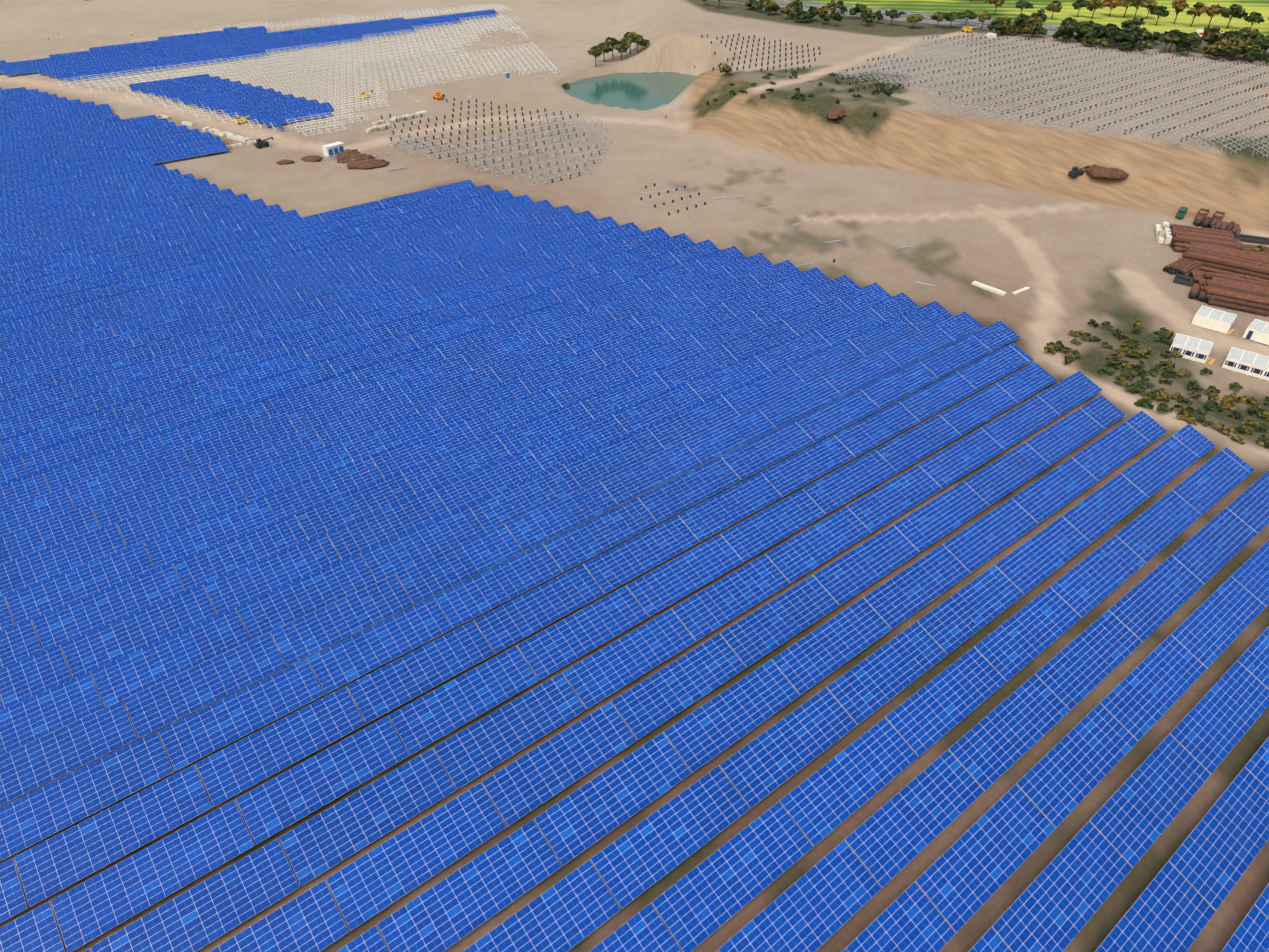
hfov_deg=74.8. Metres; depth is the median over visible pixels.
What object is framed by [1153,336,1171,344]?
bush
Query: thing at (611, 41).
tree
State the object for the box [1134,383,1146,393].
bush
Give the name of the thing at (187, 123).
module pallets
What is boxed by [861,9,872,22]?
bush
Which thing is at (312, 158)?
soil heap
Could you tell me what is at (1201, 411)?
bush
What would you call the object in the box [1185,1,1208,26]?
tree
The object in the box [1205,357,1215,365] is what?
timber stack
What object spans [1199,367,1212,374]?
bush
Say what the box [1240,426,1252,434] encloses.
bush
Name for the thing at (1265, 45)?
tree
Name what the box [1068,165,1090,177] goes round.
excavator
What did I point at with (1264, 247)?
bush
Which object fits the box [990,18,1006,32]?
tree
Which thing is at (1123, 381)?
bush
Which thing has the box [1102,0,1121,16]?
tree
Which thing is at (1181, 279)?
sheet piles
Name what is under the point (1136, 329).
bush
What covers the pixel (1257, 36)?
tree
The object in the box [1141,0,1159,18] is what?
tree
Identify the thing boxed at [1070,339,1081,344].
bush
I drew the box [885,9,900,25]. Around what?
tree
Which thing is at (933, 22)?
motorway
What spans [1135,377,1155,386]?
bush
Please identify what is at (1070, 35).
bush
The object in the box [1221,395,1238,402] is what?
bush
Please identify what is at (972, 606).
solar modules
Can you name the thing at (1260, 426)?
bush
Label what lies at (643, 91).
pond water
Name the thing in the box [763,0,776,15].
tree
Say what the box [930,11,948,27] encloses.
tree
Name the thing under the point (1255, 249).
bush
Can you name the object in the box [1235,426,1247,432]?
bush
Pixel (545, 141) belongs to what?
empty racks
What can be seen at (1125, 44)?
bush
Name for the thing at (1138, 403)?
bush
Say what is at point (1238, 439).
bush
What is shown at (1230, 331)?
timber stack
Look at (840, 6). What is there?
bush
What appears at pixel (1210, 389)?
bush
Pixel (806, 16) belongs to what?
bush
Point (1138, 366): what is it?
bush
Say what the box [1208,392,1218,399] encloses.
bush
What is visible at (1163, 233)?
yard pallets
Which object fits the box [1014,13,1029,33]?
tree
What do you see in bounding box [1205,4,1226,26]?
tree
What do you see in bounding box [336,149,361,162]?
soil heap
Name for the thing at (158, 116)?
module pallets
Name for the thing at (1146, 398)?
bush
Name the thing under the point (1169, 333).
bush
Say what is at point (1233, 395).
bush
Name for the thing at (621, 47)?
tree
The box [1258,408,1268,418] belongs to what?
bush
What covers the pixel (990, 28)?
bush
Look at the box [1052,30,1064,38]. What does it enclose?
bush
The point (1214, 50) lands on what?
bush
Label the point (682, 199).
post rows
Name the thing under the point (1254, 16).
tree
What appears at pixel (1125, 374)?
bush
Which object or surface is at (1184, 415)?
bush
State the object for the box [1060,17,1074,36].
tree
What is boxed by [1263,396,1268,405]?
bush
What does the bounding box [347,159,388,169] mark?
soil heap
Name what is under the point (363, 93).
telehandler
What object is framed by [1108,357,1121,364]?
bush
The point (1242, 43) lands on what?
tree
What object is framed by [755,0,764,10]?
bush
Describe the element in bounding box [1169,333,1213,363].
site office
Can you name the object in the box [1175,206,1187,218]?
green pickup
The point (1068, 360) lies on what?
bush
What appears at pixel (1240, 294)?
pipe pile
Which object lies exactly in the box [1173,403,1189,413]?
bush
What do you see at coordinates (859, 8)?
tree
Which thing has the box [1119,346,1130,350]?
bush
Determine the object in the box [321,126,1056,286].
rail bundles
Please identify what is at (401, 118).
module pallets
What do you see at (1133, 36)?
tree
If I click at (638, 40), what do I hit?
tree
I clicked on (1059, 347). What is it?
bush
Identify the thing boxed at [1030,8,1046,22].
tree
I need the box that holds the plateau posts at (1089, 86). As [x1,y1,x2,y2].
[835,33,1268,149]
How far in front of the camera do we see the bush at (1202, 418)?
161.41 m
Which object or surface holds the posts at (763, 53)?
on the terrain ground
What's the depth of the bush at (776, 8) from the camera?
451.03 m
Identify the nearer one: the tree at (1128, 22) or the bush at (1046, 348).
the bush at (1046, 348)
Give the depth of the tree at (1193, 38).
361.91 m
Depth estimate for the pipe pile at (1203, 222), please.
242.93 m
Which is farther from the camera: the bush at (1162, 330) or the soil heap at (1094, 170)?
the soil heap at (1094, 170)
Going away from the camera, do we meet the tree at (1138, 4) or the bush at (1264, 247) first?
the bush at (1264, 247)
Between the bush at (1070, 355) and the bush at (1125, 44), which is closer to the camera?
the bush at (1070, 355)
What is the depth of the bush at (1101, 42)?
378.07 m
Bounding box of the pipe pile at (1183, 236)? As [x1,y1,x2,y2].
[1170,224,1242,251]
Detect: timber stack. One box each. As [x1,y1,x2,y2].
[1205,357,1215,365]
[1217,329,1234,334]
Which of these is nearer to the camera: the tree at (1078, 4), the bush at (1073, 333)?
the bush at (1073, 333)
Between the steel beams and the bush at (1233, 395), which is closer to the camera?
the bush at (1233, 395)
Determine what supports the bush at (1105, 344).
on the terrain ground
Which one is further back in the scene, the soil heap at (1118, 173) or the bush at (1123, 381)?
the soil heap at (1118, 173)
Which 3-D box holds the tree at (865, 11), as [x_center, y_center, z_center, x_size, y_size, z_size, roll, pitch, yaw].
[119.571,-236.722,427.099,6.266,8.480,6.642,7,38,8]
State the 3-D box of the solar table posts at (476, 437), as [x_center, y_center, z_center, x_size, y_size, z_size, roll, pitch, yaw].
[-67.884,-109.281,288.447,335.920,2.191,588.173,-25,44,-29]
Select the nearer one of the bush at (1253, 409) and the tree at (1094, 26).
the bush at (1253, 409)
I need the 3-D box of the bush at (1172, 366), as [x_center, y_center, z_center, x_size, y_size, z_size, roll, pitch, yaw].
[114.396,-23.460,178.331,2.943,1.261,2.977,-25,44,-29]
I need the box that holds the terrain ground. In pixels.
[0,0,1268,951]
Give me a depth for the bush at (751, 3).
462.72 m
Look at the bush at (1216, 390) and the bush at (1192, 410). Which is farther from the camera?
the bush at (1216, 390)
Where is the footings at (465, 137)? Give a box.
[390,119,595,178]
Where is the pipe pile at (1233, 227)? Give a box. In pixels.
[1211,220,1240,236]
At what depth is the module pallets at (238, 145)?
304.79 m
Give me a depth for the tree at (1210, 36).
366.10 m
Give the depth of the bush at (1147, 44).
369.17 m
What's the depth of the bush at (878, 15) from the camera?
430.66 m
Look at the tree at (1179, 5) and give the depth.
424.90 m
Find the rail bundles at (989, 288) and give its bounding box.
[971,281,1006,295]
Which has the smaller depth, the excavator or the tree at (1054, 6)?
the excavator
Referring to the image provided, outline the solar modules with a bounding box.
[0,9,1268,951]
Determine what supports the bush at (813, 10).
on the terrain ground
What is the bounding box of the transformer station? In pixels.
[321,141,344,157]
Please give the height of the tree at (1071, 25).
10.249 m
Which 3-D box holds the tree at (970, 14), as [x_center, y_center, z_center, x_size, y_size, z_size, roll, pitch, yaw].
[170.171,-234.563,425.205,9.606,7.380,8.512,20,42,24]
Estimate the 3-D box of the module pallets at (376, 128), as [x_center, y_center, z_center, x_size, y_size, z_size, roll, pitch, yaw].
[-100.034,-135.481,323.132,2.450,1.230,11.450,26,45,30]
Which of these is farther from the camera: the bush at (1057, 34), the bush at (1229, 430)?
the bush at (1057, 34)
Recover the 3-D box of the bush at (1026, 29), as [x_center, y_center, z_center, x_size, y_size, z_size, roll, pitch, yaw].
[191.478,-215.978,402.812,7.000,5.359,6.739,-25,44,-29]
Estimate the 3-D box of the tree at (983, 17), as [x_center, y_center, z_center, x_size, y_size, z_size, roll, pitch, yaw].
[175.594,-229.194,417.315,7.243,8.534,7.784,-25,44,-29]
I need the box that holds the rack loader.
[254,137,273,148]
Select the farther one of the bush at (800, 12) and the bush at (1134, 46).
the bush at (800, 12)
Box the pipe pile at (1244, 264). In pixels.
[1179,242,1268,282]
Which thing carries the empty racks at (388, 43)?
on the terrain ground
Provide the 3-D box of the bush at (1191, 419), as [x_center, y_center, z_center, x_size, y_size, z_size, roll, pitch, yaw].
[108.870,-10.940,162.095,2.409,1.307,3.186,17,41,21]
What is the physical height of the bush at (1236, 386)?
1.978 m
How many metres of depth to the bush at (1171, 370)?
175.15 m
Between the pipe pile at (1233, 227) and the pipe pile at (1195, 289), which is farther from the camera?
the pipe pile at (1233, 227)
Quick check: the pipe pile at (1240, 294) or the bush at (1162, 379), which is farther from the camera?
the pipe pile at (1240, 294)
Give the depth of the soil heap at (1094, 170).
261.80 m
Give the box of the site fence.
[329,147,416,168]
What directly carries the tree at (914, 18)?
on the terrain ground
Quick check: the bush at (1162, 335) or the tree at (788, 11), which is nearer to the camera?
the bush at (1162, 335)
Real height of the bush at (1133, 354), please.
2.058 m
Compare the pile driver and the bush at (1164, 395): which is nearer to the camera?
the bush at (1164, 395)
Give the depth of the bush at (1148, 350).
182.63 m
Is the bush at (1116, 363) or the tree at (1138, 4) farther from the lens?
the tree at (1138, 4)
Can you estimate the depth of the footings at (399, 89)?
419.75 m
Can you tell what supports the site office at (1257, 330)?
on the terrain ground
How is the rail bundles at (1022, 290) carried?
on the terrain ground
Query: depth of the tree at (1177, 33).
369.96 m
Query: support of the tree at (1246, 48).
on the terrain ground
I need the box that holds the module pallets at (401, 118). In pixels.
[371,110,426,125]
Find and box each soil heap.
[276,160,294,164]
[301,155,323,161]
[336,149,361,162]
[347,153,374,161]
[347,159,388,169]
[826,108,845,118]
[1085,164,1114,178]
[1108,167,1128,178]
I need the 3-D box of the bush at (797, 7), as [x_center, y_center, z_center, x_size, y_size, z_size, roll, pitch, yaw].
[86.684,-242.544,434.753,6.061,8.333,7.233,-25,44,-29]
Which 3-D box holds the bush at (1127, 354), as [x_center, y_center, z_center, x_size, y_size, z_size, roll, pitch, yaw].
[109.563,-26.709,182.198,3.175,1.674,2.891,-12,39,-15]
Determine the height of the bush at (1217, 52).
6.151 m
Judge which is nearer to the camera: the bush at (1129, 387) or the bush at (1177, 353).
the bush at (1129, 387)
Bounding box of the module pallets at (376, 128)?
[363,123,391,133]
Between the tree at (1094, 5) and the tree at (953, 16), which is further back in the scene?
the tree at (1094, 5)
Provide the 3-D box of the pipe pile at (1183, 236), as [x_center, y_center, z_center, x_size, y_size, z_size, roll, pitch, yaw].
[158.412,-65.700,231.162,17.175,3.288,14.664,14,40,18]
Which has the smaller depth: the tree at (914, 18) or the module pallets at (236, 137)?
the module pallets at (236, 137)
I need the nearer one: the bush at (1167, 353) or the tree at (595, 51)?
the bush at (1167, 353)
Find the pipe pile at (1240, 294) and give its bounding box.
[1201,272,1268,315]
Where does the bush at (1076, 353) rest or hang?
on the terrain ground
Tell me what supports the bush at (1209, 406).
on the terrain ground
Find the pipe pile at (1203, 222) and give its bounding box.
[1193,216,1218,227]
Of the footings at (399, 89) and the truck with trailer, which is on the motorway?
the truck with trailer
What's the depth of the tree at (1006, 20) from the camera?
403.68 m
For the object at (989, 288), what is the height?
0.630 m
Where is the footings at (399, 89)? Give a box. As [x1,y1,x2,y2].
[365,27,559,101]
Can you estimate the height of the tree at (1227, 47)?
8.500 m
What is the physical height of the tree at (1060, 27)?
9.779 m
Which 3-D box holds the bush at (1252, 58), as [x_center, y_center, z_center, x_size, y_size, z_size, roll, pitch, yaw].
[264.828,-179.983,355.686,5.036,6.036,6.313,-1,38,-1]
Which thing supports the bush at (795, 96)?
on the terrain ground
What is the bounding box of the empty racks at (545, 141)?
[387,109,612,184]
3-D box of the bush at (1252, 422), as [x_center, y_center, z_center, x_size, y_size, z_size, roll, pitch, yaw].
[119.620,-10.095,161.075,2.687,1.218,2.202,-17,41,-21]
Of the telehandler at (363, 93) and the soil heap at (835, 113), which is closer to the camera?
the soil heap at (835, 113)
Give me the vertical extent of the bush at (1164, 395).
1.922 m
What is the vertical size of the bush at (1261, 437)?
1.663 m
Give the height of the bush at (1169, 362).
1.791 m
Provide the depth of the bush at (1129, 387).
169.97 m
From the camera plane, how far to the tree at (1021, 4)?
443.21 m
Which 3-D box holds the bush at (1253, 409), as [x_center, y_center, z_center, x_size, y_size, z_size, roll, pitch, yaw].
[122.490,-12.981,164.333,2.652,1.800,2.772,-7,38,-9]
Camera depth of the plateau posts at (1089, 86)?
324.46 m
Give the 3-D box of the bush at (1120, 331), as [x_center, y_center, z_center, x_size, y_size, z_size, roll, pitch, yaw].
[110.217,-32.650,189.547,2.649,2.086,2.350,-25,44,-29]
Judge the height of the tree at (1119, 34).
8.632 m
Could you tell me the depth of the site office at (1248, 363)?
176.62 m
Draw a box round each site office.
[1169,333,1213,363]
[1191,305,1236,333]
[1222,347,1268,380]
[1242,319,1268,344]
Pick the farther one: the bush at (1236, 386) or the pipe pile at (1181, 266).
the pipe pile at (1181, 266)
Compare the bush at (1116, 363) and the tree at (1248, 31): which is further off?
the tree at (1248, 31)
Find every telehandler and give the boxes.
[234,115,251,124]
[359,90,372,99]
[433,92,444,99]
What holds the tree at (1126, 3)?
on the terrain ground
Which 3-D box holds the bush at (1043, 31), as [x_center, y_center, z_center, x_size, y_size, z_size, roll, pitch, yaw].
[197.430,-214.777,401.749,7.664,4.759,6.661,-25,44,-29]
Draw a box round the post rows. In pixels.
[640,183,834,261]
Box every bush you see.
[562,83,569,88]
[718,65,732,73]
[745,1,756,7]
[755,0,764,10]
[765,5,780,11]
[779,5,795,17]
[791,94,799,98]
[792,0,802,6]
[792,9,805,22]
[793,4,802,13]
[798,13,813,19]
[808,6,818,15]
[826,0,835,13]
[830,11,841,24]
[834,0,847,14]
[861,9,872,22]
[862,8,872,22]
[872,10,882,21]
[987,24,1001,31]
[1000,24,1015,33]
[1020,26,1035,35]
[1034,27,1046,34]
[1044,345,1056,354]
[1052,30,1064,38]
[1054,344,1066,352]
[1063,347,1074,352]
[1064,33,1073,39]
[1064,353,1075,358]
[1065,356,1073,364]
[1069,330,1078,336]
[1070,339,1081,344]
[1072,350,1080,357]
[1074,34,1083,40]
[1079,332,1094,340]
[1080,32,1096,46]
[1088,319,1099,327]
[1094,38,1106,45]
[1098,365,1114,374]
[1100,341,1112,348]
[1101,321,1112,328]
[1107,361,1120,368]
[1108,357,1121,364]
[1110,349,1125,356]
[1111,329,1122,334]
[1114,370,1134,380]
[1114,376,1127,384]
[1115,332,1132,339]
[1117,41,1131,50]
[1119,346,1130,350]
[1120,340,1131,347]
[1120,360,1136,368]
[1124,385,1136,393]
[1125,351,1143,356]
[1127,41,1138,49]
[1128,338,1139,347]
[1128,364,1145,373]
[1128,383,1144,392]
[1129,349,1141,357]
[1130,368,1145,376]
[1131,326,1141,332]
[1133,321,1142,326]
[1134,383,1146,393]
[1134,399,1144,406]
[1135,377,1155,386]
[1138,41,1153,52]
[1139,347,1151,354]
[1140,399,1154,408]
[1142,394,1152,401]
[1143,391,1155,398]
[1146,369,1157,375]
[1147,32,1160,43]
[1153,327,1173,333]
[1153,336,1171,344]
[1153,388,1168,394]
[1155,361,1169,367]
[1155,392,1170,402]
[1156,403,1174,413]
[1158,333,1171,340]
[1159,350,1176,358]
[1159,376,1172,383]
[1161,367,1176,377]
[1162,364,1174,370]
[1165,330,1173,336]
[1167,359,1175,365]
[1169,351,1182,357]
[1170,392,1183,398]
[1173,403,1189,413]
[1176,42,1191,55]
[1176,398,1192,404]
[1176,411,1193,420]
[1178,368,1191,375]
[1181,406,1196,414]
[1185,417,1198,424]
[1187,380,1203,390]
[1187,391,1201,397]
[1195,408,1206,414]
[1195,416,1207,422]
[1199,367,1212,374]
[1201,420,1214,427]
[1202,44,1216,55]
[1203,402,1223,411]
[1204,385,1219,393]
[1205,388,1217,395]
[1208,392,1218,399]
[1211,47,1228,56]
[1212,48,1224,56]
[1215,423,1224,430]
[1219,400,1235,410]
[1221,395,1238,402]
[1222,426,1238,435]
[1225,393,1242,401]
[1226,411,1242,418]
[1229,382,1243,390]
[1231,435,1244,444]
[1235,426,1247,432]
[1240,395,1251,402]
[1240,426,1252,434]
[1241,397,1259,406]
[1242,419,1258,425]
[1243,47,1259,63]
[1245,405,1261,415]
[1248,49,1262,61]
[1250,246,1266,252]
[1254,423,1268,431]
[1256,435,1268,442]
[1257,245,1268,251]
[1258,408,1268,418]
[1259,440,1268,447]
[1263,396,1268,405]
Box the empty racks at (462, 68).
[360,24,560,92]
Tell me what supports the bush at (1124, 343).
on the terrain ground
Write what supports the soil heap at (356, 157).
on the terrain ground
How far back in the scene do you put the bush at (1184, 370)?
174.95 m
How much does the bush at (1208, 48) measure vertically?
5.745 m
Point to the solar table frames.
(558, 574)
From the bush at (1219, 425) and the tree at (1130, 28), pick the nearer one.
the bush at (1219, 425)
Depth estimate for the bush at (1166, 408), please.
163.85 m
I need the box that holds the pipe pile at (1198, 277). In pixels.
[1190,270,1239,286]
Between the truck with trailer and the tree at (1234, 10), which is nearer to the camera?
the truck with trailer
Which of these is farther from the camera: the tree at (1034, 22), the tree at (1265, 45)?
the tree at (1034, 22)
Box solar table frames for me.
[0,10,1268,951]
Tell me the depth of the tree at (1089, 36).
382.04 m
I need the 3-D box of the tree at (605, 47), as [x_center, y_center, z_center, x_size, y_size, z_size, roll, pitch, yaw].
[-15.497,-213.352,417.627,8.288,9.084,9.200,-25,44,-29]
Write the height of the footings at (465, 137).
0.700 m
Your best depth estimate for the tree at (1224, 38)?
362.52 m
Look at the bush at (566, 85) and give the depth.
389.51 m
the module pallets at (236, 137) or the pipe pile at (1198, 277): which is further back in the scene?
the module pallets at (236, 137)
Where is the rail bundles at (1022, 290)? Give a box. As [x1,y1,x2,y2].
[1012,287,1029,294]
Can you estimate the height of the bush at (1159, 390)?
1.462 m
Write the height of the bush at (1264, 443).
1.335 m
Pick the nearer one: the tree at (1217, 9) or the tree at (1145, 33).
the tree at (1145, 33)
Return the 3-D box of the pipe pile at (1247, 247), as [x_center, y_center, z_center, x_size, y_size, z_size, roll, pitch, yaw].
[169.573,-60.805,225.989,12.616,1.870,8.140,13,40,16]
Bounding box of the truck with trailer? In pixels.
[1195,29,1224,36]
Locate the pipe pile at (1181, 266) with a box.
[1163,257,1201,275]
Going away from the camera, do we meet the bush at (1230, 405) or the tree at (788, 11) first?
the bush at (1230, 405)
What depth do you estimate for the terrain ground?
262.20 m
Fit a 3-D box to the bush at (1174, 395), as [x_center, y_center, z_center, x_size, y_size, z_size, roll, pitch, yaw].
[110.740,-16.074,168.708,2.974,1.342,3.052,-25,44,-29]
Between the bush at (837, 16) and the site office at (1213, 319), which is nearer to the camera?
the site office at (1213, 319)
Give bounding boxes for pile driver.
[962,26,974,32]
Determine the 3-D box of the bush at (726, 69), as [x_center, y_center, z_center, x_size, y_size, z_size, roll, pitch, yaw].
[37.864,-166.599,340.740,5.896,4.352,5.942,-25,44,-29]
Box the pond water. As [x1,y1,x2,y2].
[563,72,696,109]
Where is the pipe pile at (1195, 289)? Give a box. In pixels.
[1188,284,1215,302]
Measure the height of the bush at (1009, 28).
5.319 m
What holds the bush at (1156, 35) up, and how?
on the terrain ground
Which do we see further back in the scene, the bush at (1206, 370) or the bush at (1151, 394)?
the bush at (1206, 370)
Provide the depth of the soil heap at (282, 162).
290.09 m
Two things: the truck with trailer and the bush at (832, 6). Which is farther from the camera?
the bush at (832, 6)
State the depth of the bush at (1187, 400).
167.02 m
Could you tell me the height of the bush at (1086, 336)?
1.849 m
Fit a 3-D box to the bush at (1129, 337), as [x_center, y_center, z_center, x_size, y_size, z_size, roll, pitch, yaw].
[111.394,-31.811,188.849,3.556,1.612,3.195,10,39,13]
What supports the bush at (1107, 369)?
on the terrain ground
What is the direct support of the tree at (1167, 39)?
on the terrain ground
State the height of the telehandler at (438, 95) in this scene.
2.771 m
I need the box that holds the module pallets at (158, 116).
[156,114,171,120]
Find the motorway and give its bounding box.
[639,0,1268,53]
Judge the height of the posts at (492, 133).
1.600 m
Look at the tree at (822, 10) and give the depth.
426.30 m
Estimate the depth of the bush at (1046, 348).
182.83 m
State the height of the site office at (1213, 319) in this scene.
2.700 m
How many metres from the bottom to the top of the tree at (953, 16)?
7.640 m
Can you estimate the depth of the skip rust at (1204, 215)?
247.81 m
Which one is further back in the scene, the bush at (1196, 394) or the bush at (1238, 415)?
the bush at (1196, 394)
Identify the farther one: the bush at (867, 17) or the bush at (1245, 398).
the bush at (867, 17)
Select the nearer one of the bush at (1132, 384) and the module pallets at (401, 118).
the bush at (1132, 384)
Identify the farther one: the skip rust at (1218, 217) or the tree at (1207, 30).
the tree at (1207, 30)
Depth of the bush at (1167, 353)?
181.98 m
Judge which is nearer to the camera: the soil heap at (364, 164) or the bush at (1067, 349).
the bush at (1067, 349)
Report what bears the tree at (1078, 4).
on the terrain ground
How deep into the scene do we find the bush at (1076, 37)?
394.19 m
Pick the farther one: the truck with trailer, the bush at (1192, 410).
the truck with trailer
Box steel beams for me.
[1234,234,1268,244]
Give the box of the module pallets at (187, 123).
[182,121,193,125]
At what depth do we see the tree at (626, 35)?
420.64 m
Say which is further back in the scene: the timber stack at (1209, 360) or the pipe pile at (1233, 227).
the pipe pile at (1233, 227)
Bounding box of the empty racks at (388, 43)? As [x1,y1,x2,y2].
[57,3,521,136]
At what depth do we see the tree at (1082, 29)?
388.26 m
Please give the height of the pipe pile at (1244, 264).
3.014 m
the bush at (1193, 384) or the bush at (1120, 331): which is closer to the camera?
the bush at (1193, 384)
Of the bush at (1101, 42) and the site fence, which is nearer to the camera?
the site fence
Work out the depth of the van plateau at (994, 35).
400.18 m
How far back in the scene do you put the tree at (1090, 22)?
394.46 m
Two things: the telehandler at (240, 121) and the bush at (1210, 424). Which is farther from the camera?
the telehandler at (240, 121)
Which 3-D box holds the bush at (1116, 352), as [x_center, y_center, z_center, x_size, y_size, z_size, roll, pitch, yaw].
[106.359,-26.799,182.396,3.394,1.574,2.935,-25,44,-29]
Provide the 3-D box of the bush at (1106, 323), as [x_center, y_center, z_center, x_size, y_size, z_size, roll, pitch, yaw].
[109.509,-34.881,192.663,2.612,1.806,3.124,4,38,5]
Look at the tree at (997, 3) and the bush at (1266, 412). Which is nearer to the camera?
the bush at (1266, 412)
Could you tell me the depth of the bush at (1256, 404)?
166.95 m
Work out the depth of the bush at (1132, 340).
185.36 m
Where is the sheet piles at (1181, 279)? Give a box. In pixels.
[1173,274,1195,285]
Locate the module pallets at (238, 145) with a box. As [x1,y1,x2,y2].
[226,140,255,149]
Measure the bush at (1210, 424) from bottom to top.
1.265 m
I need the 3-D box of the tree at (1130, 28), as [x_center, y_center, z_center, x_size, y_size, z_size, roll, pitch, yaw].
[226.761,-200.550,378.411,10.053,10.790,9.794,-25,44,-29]
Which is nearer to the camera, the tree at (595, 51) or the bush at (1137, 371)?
the bush at (1137, 371)
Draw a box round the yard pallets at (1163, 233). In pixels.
[1154,221,1171,244]
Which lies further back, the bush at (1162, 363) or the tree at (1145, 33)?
the tree at (1145, 33)
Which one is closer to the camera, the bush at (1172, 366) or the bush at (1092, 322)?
the bush at (1172, 366)
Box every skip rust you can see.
[1195,208,1209,218]
[1211,211,1224,219]
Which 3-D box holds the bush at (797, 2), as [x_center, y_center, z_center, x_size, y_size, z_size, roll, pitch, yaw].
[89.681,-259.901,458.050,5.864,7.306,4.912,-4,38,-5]
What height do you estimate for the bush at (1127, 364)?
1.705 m
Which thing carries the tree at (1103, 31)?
on the terrain ground
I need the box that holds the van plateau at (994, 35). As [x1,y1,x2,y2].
[985,33,996,38]
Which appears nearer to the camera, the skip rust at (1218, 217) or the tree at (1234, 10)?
the skip rust at (1218, 217)
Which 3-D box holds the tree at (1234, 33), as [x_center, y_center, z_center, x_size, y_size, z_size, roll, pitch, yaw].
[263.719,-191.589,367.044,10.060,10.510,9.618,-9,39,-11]
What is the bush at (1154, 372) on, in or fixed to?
on the terrain ground
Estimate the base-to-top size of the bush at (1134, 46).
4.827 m
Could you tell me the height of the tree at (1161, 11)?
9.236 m
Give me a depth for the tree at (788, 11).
439.72 m
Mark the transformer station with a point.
(332, 150)
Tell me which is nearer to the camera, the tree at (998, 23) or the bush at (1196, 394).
the bush at (1196, 394)
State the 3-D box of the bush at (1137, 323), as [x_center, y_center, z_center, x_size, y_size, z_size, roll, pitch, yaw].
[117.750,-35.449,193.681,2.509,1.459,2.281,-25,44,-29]
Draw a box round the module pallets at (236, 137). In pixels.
[202,127,250,142]
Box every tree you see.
[587,45,602,66]
[598,42,612,61]
[605,37,620,58]
[612,42,630,59]
[620,32,637,53]
[626,35,649,53]
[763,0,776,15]
[817,6,829,24]
[849,3,866,18]
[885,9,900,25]
[906,14,923,27]
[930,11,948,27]
[942,12,963,28]
[960,10,977,25]
[977,11,991,28]
[988,0,1004,14]
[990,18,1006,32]
[995,16,1014,34]
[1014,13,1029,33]
[1015,0,1033,13]
[1023,15,1042,39]
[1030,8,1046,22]
[1045,0,1061,18]
[1057,19,1076,40]
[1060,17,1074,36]
[1061,20,1080,43]
[1071,0,1090,16]
[1075,24,1092,42]
[1083,20,1093,30]
[1086,0,1105,18]
[1086,23,1101,33]
[1095,23,1123,46]
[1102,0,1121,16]
[1107,29,1125,48]
[1119,0,1137,17]
[1120,23,1140,48]
[1121,18,1145,27]
[1125,29,1145,50]
[1132,0,1146,16]
[1138,27,1152,49]
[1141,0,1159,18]
[1150,5,1168,24]
[1158,33,1178,52]
[1164,29,1182,51]
[1172,0,1188,23]
[1180,32,1202,56]
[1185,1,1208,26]
[1201,29,1220,54]
[1202,26,1222,35]
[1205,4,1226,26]
[1212,33,1237,56]
[1216,41,1240,61]
[1221,4,1247,28]
[1222,30,1247,40]
[1231,37,1249,60]
[1237,27,1260,51]
[1239,44,1261,60]
[1243,11,1263,28]
[1247,32,1263,42]
[1257,38,1268,61]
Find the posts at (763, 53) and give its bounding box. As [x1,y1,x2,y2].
[694,33,820,72]
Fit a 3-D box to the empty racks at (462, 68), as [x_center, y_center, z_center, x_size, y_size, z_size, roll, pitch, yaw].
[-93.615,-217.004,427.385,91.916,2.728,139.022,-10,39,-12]
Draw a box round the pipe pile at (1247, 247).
[1242,244,1268,254]
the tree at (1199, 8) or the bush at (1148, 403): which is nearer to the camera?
the bush at (1148, 403)
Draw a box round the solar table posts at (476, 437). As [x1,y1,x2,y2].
[5,26,1266,945]
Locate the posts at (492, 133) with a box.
[381,98,599,182]

